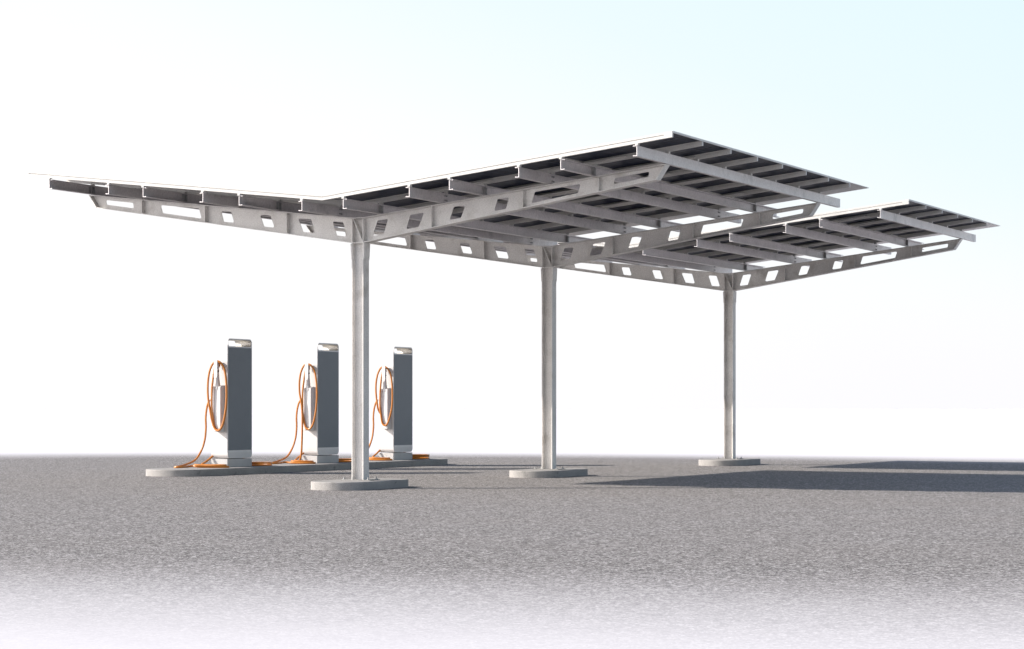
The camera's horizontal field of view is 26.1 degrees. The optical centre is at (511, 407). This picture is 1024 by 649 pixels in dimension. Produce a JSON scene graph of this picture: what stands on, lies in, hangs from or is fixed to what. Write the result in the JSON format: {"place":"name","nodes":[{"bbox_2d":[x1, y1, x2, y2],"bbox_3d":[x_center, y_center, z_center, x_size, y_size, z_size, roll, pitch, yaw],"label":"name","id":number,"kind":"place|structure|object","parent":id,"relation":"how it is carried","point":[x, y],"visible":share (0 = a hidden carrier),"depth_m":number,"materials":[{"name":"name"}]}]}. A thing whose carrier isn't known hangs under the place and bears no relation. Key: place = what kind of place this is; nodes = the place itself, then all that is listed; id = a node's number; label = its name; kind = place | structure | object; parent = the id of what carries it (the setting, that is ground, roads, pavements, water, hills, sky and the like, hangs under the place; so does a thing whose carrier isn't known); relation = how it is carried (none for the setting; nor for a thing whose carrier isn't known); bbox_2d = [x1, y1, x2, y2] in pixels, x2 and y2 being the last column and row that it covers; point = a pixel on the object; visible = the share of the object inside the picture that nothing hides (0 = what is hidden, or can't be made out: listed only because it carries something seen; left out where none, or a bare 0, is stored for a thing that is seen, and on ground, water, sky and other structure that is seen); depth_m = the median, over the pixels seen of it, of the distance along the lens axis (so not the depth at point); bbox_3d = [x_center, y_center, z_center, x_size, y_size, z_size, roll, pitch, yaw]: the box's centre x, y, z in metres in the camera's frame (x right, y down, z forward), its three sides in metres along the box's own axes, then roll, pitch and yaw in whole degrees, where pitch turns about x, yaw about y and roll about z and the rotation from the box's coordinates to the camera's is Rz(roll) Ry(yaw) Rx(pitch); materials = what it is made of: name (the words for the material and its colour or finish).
{"place":"outdoors","nodes":[
{"label":"outdoors","id":0,"kind":"place"},
{"bbox_2d":[146,458,447,476],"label":"curb island","id":1,"kind":"structure","parent":0,"point":[196,471],"depth_m":40.55,"materials":[{"name":"concrete"}]},
{"bbox_2d":[174,338,271,467],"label":"charging pillar","id":2,"kind":"structure","parent":1,"relation":"on","point":[230,399],"depth_m":39.86,"materials":[{"name":"metal"}]},
{"bbox_2d":[272,343,351,463],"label":"charging pillar","id":3,"kind":"structure","parent":1,"relation":"on","point":[318,402],"depth_m":42.57,"materials":[{"name":"metal"}]},
{"bbox_2d":[369,347,429,460],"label":"charging pillar","id":4,"kind":"structure","parent":1,"relation":"on","point":[394,400],"depth_m":45.20,"materials":[{"name":"metal"}]},
{"bbox_2d":[0,409,1023,648],"bbox_3d":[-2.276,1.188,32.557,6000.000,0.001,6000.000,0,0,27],"label":"ground","id":5,"kind":"structure","parent":0,"point":[859,529],"depth_m":20.58,"materials":[{"name":"grey asphalt"}]},
{"bbox_2d":[311,478,407,490],"bbox_3d":[-2.239,1.133,32.631,0.910,0.130,1.940,0,0,27],"label":"concrete footing","id":6,"kind":"object","parent":5,"relation":"on","point":[352,485],"visible":0.89,"depth_m":31.99,"materials":[{"name":"grey concrete"}]},
{"bbox_2d":[23,131,868,480],"bbox_3d":[-0.805,-1.298,35.467,10.852,4.734,8.505,0,0,27],"label":"solar canopy","id":7,"kind":"object","parent":6,"relation":"on","point":[541,205],"visible":1,"depth_m":33.43,"materials":[{"name":"metal"}]},
{"bbox_2d":[509,468,587,477],"bbox_3d":[0.641,1.133,38.326,0.910,0.130,1.940,0,0,27],"label":"concrete footing","id":8,"kind":"object","parent":5,"relation":"on","point":[533,473],"visible":0.86,"depth_m":37.65,"materials":[{"name":"grey concrete"}]},
{"bbox_2d":[699,458,759,465],"bbox_3d":[4.533,1.133,46.022,0.910,0.130,1.940,0,0,27],"label":"concrete footing","id":9,"kind":"object","parent":5,"relation":"on","point":[730,462],"visible":0.86,"depth_m":45.28,"materials":[{"name":"grey concrete"}]},
{"bbox_2d":[400,199,999,458],"bbox_3d":[3.561,-1.298,44.100,10.852,4.734,6.379,0,0,27],"label":"solar canopy","id":10,"kind":"object","parent":9,"relation":"on","point":[822,236],"visible":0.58,"depth_m":43.97,"materials":[{"name":"metal"}]},
{"bbox_2d":[0,0,1023,408],"label":"sky","id":11,"kind":"structure","parent":0,"point":[922,101],"materials":[{"name":"white"}]}
]}

